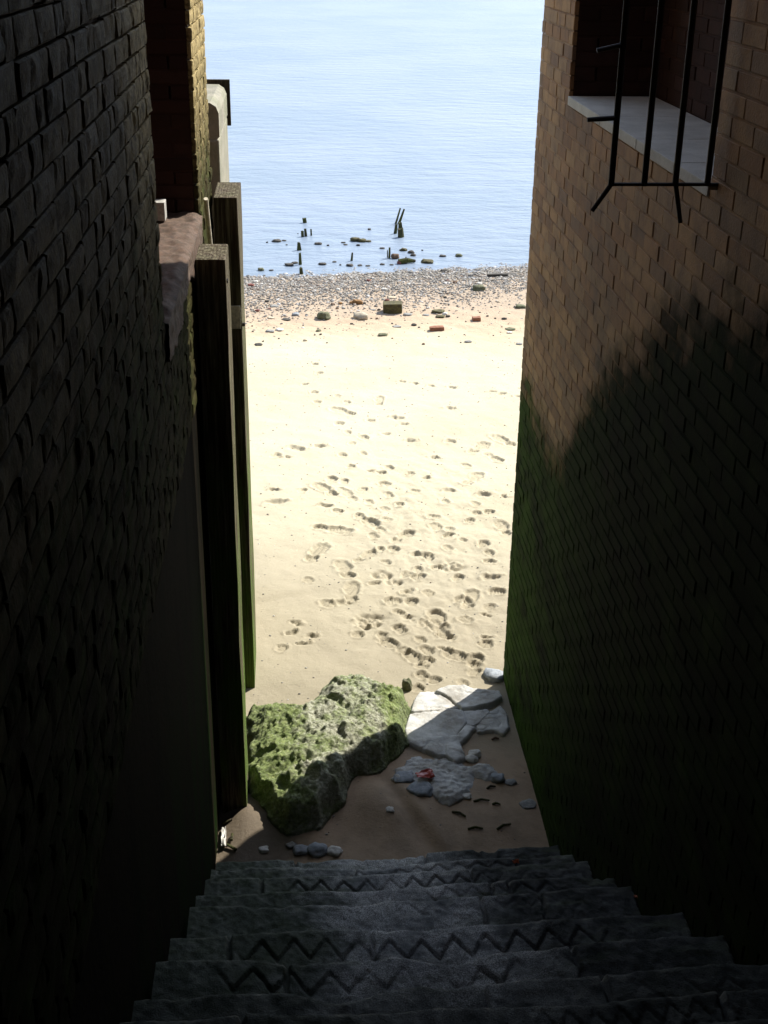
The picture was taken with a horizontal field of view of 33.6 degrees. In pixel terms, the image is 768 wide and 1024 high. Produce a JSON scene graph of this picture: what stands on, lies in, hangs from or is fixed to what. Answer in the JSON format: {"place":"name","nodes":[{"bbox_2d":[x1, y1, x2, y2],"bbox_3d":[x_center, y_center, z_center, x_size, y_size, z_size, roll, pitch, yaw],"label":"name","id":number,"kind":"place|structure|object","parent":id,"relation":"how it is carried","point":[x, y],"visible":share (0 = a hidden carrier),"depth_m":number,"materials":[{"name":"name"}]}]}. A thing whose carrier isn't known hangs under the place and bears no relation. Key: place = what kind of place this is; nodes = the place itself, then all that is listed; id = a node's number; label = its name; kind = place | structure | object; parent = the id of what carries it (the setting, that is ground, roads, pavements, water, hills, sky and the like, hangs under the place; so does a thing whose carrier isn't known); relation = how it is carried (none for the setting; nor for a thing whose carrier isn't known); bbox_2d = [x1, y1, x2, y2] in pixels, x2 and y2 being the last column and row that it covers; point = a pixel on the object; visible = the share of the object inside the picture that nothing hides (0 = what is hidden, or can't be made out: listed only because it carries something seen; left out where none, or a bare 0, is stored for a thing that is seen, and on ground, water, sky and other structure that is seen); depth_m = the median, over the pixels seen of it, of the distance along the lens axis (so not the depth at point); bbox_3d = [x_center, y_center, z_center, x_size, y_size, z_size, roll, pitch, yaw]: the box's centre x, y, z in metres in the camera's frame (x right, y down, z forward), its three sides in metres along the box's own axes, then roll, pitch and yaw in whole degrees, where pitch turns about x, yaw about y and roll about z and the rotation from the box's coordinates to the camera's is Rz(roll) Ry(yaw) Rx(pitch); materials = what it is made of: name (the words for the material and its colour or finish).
{"place":"outdoors","nodes":[
{"label":"outdoors","id":0,"kind":"place"},
{"bbox_2d":[203,0,545,280],"bbox_3d":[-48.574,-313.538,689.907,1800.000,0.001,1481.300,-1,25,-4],"label":"water","id":1,"kind":"structure","parent":0,"point":[353,118],"depth_m":34.80,"materials":[{"name":"blue liquid"}]},
{"bbox_2d":[297,242,300,250],"bbox_3d":[-1.442,-4.434,21.552,0.095,0.289,0.095,-1,25,-4],"label":"wooden stump","id":2,"kind":"object","parent":1,"relation":"in","point":[298,246],"visible":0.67,"depth_m":21.49,"materials":[{"name":"wood"}]},
{"bbox_2d":[299,253,301,264],"bbox_3d":[-1.359,-4.040,20.622,0.053,0.347,0.053,-1,25,-4],"label":"wooden stake","id":3,"kind":"object","parent":1,"relation":"in","point":[300,260],"visible":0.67,"depth_m":20.58,"materials":[{"name":"wood"}]},
{"bbox_2d":[350,237,359,241],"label":"stone","id":4,"kind":"object","parent":1,"relation":"on","point":[354,239],"visible":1,"depth_m":22.17,"materials":[{"name":"grey stone"}]},
{"bbox_2d":[391,253,398,258],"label":"stone","id":5,"kind":"object","parent":1,"relation":"on","point":[394,256],"visible":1,"depth_m":21.04,"materials":[{"name":"brown stone"}]},
{"bbox_2d":[395,208,400,223],"bbox_3d":[0.229,-5.410,23.534,0.165,0.445,0.045,-1,25,-4],"label":"wooden stake","id":6,"kind":"object","parent":1,"relation":"in","point":[396,221],"visible":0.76,"depth_m":23.50,"materials":[{"name":"brown wood"}]},
{"bbox_2d":[398,228,403,237],"bbox_3d":[0.293,-4.880,22.530,0.134,0.324,0.115,-1,25,-4],"label":"wooden stump","id":7,"kind":"object","parent":1,"relation":"in","point":[400,233],"visible":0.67,"depth_m":22.47,"materials":[{"name":"green wood"}]},
{"bbox_2d":[398,209,404,221],"bbox_3d":[0.289,-5.412,23.570,0.196,0.426,0.052,-1,25,-4],"label":"wooden stake","id":8,"kind":"object","parent":1,"relation":"in","point":[400,219],"visible":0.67,"depth_m":23.52,"materials":[{"name":"brown wood"}]},
{"bbox_2d":[398,258,415,263],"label":"stone","id":9,"kind":"object","parent":1,"relation":"on","point":[404,260],"visible":1,"depth_m":20.75,"materials":[{"name":"green stone"}]},
{"bbox_2d":[421,259,432,263],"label":"stone","id":10,"kind":"object","parent":1,"relation":"on","point":[428,261],"visible":1,"depth_m":20.82,"materials":[{"name":"beige stone"}]},
{"bbox_2d":[215,269,548,869],"bbox_3d":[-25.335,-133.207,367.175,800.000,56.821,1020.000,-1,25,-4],"label":"sand","id":11,"kind":"structure","parent":0,"point":[422,647],"depth_m":11.43,"materials":[{"name":"beige sand"}]},
{"bbox_2d":[0,0,221,1023],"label":"brick wall","id":12,"kind":"structure","parent":11,"relation":"on","point":[110,785],"depth_m":3.34,"materials":[{"name":"brown brick"}]},
{"bbox_2d":[206,79,230,243],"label":"concrete pillar","id":13,"kind":"structure","parent":11,"relation":"on","point":[219,107],"depth_m":8.12,"materials":[{"name":"beige concrete"}]},
{"bbox_2d":[195,244,247,813],"bbox_3d":[-0.885,0.249,7.119,0.157,3.440,0.346,-1,25,-4],"label":"fender post","id":14,"kind":"object","parent":11,"relation":"on","point":[214,316],"visible":0.96,"depth_m":6.83,"materials":[{"name":"black paint"}]},
{"bbox_2d":[221,826,225,846],"bbox_3d":[-0.940,1.905,7.447,0.032,0.028,0.162,-2,25,-6],"label":"paper scrap","id":15,"kind":"object","parent":11,"relation":"on","point":[223,836],"visible":1,"depth_m":7.44,"materials":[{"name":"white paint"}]},
{"bbox_2d":[222,818,231,823],"bbox_3d":[-0.931,1.838,7.549,0.062,0.020,0.019,-12,28,-26],"label":"twig","id":16,"kind":"object","parent":11,"relation":"on","point":[226,821],"visible":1,"depth_m":7.54,"materials":[{"name":"brown wood"}]},
{"bbox_2d":[226,843,236,850],"bbox_3d":[-0.885,1.946,7.375,0.072,0.020,0.019,18,30,33],"label":"twig","id":17,"kind":"object","parent":11,"relation":"on","point":[232,847],"visible":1,"depth_m":7.37,"materials":[{"name":"brown wood"}]},
{"bbox_2d":[213,182,255,687],"bbox_3d":[-0.969,-0.388,8.461,0.167,3.470,0.510,-1,25,-4],"label":"fender post","id":18,"kind":"object","parent":11,"relation":"on","point":[227,200],"visible":0.61,"depth_m":8.10,"materials":[{"name":"black paint"}]},
{"bbox_2d":[259,846,268,852],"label":"stone","id":19,"kind":"object","parent":11,"relation":"on","point":[263,849],"visible":1,"depth_m":7.37,"materials":[{"name":"grey stone"}]},
{"bbox_2d":[286,841,296,848],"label":"stone","id":20,"kind":"object","parent":11,"relation":"on","point":[291,845],"visible":1,"depth_m":7.42,"materials":[{"name":"grey stone"}]},
{"bbox_2d":[293,844,307,854],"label":"stone","id":21,"kind":"object","parent":11,"relation":"on","point":[300,849],"visible":1,"depth_m":7.37,"materials":[{"name":"grey stone"}]},
{"bbox_2d":[307,842,327,857],"bbox_3d":[-0.391,1.959,7.386,0.127,0.059,0.120,-5,25,-13],"label":"stone","id":22,"kind":"object","parent":11,"relation":"on","point":[316,850],"visible":1,"depth_m":7.36,"materials":[{"name":"grey stone"}]},
{"bbox_2d":[317,311,330,319],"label":"stone","id":23,"kind":"object","parent":11,"relation":"on","point":[321,315],"visible":1,"depth_m":17.65,"materials":[{"name":"green stone"}]},
{"bbox_2d":[246,674,410,835],"bbox_3d":[-0.489,1.438,8.269,1.191,0.406,1.637,16,29,30],"label":"mossy rock","id":24,"kind":"object","parent":11,"relation":"on","point":[309,762],"visible":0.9,"depth_m":8.01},
{"bbox_2d":[327,845,342,856],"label":"stone","id":25,"kind":"object","parent":11,"relation":"on","point":[334,851],"visible":1,"depth_m":7.36,"materials":[{"name":"grey stone"}]},
{"bbox_2d":[353,312,367,319],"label":"stone","id":26,"kind":"object","parent":11,"relation":"on","point":[361,315],"visible":1,"depth_m":17.67,"materials":[{"name":"beige stone"}]},
{"bbox_2d":[386,806,393,812],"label":"stone","id":27,"kind":"object","parent":11,"relation":"on","point":[389,809],"visible":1,"depth_m":7.62,"materials":[{"name":"grey stone"}]},
{"bbox_2d":[383,301,401,313],"bbox_3d":[0.122,-2.900,18.057,0.277,0.162,0.205,-1,24,2],"label":"mossy block","id":28,"kind":"object","parent":11,"relation":"on","point":[392,307],"depth_m":17.97,"materials":[{"name":"stone"}]},
{"bbox_2d":[244,263,543,842],"bbox_3d":[1.056,-1.323,14.704,13.028,0.273,15.804,-1,25,-4],"label":"shingle","id":29,"kind":"object","parent":11,"relation":"on","point":[300,280],"visible":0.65,"depth_m":19.34,"materials":[{"name":"grey gravel"}]},
{"bbox_2d":[393,770,413,782],"bbox_3d":[0.121,1.661,7.956,0.133,0.024,0.120,-2,25,-7],"label":"stone","id":30,"kind":"object","parent":11,"relation":"on","point":[406,777],"visible":1,"depth_m":7.94,"materials":[{"name":"grey stone"}]},
{"bbox_2d":[402,677,412,690],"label":"stone","id":31,"kind":"object","parent":11,"relation":"on","point":[407,685],"visible":1,"depth_m":8.92,"materials":[{"name":"stone"}]},
{"bbox_2d":[406,781,432,796],"bbox_3d":[0.222,1.705,7.847,0.171,0.035,0.162,2,25,3],"label":"stone","id":32,"kind":"object","parent":11,"relation":"on","point":[421,788],"visible":1,"depth_m":7.82,"materials":[{"name":"grey stone"}]},
{"bbox_2d":[391,756,474,806],"bbox_3d":[0.339,1.681,8.017,0.572,0.139,0.542,17,29,31],"label":"concrete rubble","id":33,"kind":"object","parent":11,"relation":"on","point":[450,782],"visible":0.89,"depth_m":7.97,"materials":[{"name":"grey concrete"}]},
{"bbox_2d":[415,768,434,777],"bbox_3d":[0.254,1.635,7.932,0.119,0.030,0.078,-5,25,-11],"label":"plastic wrapper","id":34,"kind":"object","parent":33,"relation":"on","point":[426,773],"visible":1,"depth_m":7.93,"materials":[{"name":"red plastic"}]},
{"bbox_2d":[410,692,457,713],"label":"concrete slab","id":35,"kind":"structure","parent":11,"relation":"on","point":[427,701],"depth_m":8.73,"materials":[{"name":"grey concrete"}]},
{"bbox_2d":[405,708,466,758],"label":"concrete slab","id":36,"kind":"structure","parent":11,"relation":"on","point":[429,733],"depth_m":8.45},
{"bbox_2d":[429,325,443,330],"bbox_3d":[0.716,-2.482,17.239,0.195,0.074,0.098,-3,25,-6],"label":"brick","id":37,"kind":"object","parent":11,"relation":"on","point":[437,328],"visible":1,"depth_m":17.20,"materials":[{"name":"brick"}]},
{"bbox_2d":[432,309,444,313],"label":"stone","id":38,"kind":"object","parent":11,"relation":"on","point":[438,311],"visible":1,"depth_m":18.03,"materials":[{"name":"grey stone"}]},
{"bbox_2d":[119,845,767,1023],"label":"stone staircase","id":39,"kind":"structure","parent":11,"relation":"on","point":[543,935],"depth_m":4.60,"materials":[{"name":"grey stone"}]},
{"bbox_2d":[452,811,465,816],"bbox_3d":[0.453,1.815,7.654,0.092,0.020,0.023,12,27,22],"label":"twig","id":40,"kind":"object","parent":11,"relation":"on","point":[459,812],"visible":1,"depth_m":7.65,"materials":[{"name":"brown wood"}]},
{"bbox_2d":[445,726,475,763],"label":"concrete slab","id":41,"kind":"structure","parent":11,"relation":"on","point":[454,751],"depth_m":8.29,"materials":[{"name":"grey concrete"}]},
{"bbox_2d":[462,793,471,798],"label":"stone","id":42,"kind":"object","parent":11,"relation":"on","point":[466,795],"visible":1,"depth_m":7.80,"materials":[{"name":"grey stone"}]},
{"bbox_2d":[434,685,502,710],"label":"concrete slab","id":43,"kind":"structure","parent":11,"relation":"on","point":[463,697],"depth_m":8.81,"materials":[{"name":"grey concrete"}]},
{"bbox_2d":[465,754,478,762],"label":"stone","id":44,"kind":"object","parent":11,"relation":"on","point":[470,758],"visible":1,"depth_m":8.18,"materials":[{"name":"grey stone"}]},
{"bbox_2d":[468,749,480,757],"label":"stone","id":45,"kind":"object","parent":11,"relation":"on","point":[476,752],"visible":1,"depth_m":8.23,"materials":[{"name":"grey stone"}]},
{"bbox_2d":[468,826,482,829],"bbox_3d":[0.542,1.873,7.536,0.092,0.020,0.022,-2,25,-6],"label":"twig","id":46,"kind":"object","parent":11,"relation":"on","point":[474,827],"visible":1,"depth_m":7.53,"materials":[{"name":"brown wood"}]},
{"bbox_2d":[463,709,489,727],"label":"concrete slab","id":47,"kind":"structure","parent":11,"relation":"on","point":[474,718],"depth_m":8.60,"materials":[{"name":"grey concrete"}]},
{"bbox_2d":[472,316,480,321],"bbox_3d":[1.287,-2.685,17.711,0.122,0.072,0.094,-5,26,-5],"label":"brick","id":48,"kind":"object","parent":11,"relation":"on","point":[476,318],"visible":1,"depth_m":17.67,"materials":[{"name":"brick"}]},
{"bbox_2d":[472,285,485,290],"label":"stone","id":49,"kind":"object","parent":11,"relation":"on","point":[478,287],"visible":1,"depth_m":19.21,"materials":[{"name":"stone"}]},
{"bbox_2d":[473,798,489,801],"bbox_3d":[0.596,1.763,7.778,0.102,0.020,0.023,-3,25,-9],"label":"twig","id":50,"kind":"object","parent":11,"relation":"on","point":[480,799],"visible":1,"depth_m":7.77,"materials":[{"name":"brown wood"}]},
{"bbox_2d":[472,763,497,780],"bbox_3d":[0.608,1.675,8.081,0.280,0.102,0.248,-1,25,-4],"label":"rock","id":51,"kind":"object","parent":11,"relation":"on","point":[484,772],"visible":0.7,"depth_m":8.05,"materials":[{"name":"grey stone"}]},
{"bbox_2d":[476,706,509,736],"bbox_3d":[0.730,1.437,8.613,0.304,0.091,0.392,-1,25,-4],"label":"concrete slab","id":52,"kind":"object","parent":11,"relation":"on","point":[496,720],"depth_m":8.54,"materials":[{"name":"grey concrete"}]},
{"bbox_2d":[483,668,503,682],"bbox_3d":[0.792,1.175,9.120,0.166,0.072,0.169,6,25,10],"label":"stone","id":53,"kind":"object","parent":11,"relation":"on","point":[491,675],"visible":0.93,"depth_m":9.08,"materials":[{"name":"grey stone"}]},
{"bbox_2d":[490,773,504,783],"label":"stone","id":54,"kind":"object","parent":11,"relation":"on","point":[496,778],"visible":1,"depth_m":7.97,"materials":[{"name":"grey stone"}]},
{"bbox_2d":[487,273,507,276],"bbox_3d":[1.792,-3.733,20.068,0.323,0.070,0.096,-2,22,-5],"label":"driftwood plank","id":55,"kind":"object","parent":11,"relation":"on","point":[497,274],"visible":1,"depth_m":20.03,"materials":[{"name":"wood"}]},
{"bbox_2d":[496,823,510,829],"bbox_3d":[0.712,1.867,7.563,0.102,0.020,0.023,-14,29,-29],"label":"twig","id":56,"kind":"object","parent":11,"relation":"on","point":[501,826],"visible":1,"depth_m":7.55,"materials":[{"name":"brown wood"}]},
{"bbox_2d":[504,778,516,785],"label":"stone","id":57,"kind":"object","parent":11,"relation":"on","point":[511,782],"visible":1,"depth_m":7.97,"materials":[{"name":"grey stone"}]},
{"bbox_2d":[516,304,525,308],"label":"stone","id":58,"kind":"object","parent":11,"relation":"on","point":[521,306],"visible":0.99,"depth_m":18.32,"materials":[{"name":"grey stone"}]},
{"bbox_2d":[519,798,535,809],"bbox_3d":[0.880,1.790,7.778,0.112,0.010,0.099,-13,28,-27],"label":"stone","id":59,"kind":"object","parent":11,"relation":"on","point":[528,804],"visible":1,"depth_m":7.77,"materials":[{"name":"grey stone"}]},
{"bbox_2d":[503,0,767,965],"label":"brick wall","id":60,"kind":"structure","parent":11,"relation":"on","point":[635,672],"depth_m":5.34,"materials":[{"name":"brick"}]},
{"bbox_2d":[587,0,731,222],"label":"security grille","id":61,"kind":"object","parent":60,"relation":"attached to","point":[615,119],"visible":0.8,"depth_m":4.15,"materials":[{"name":"black metal"}]}
]}

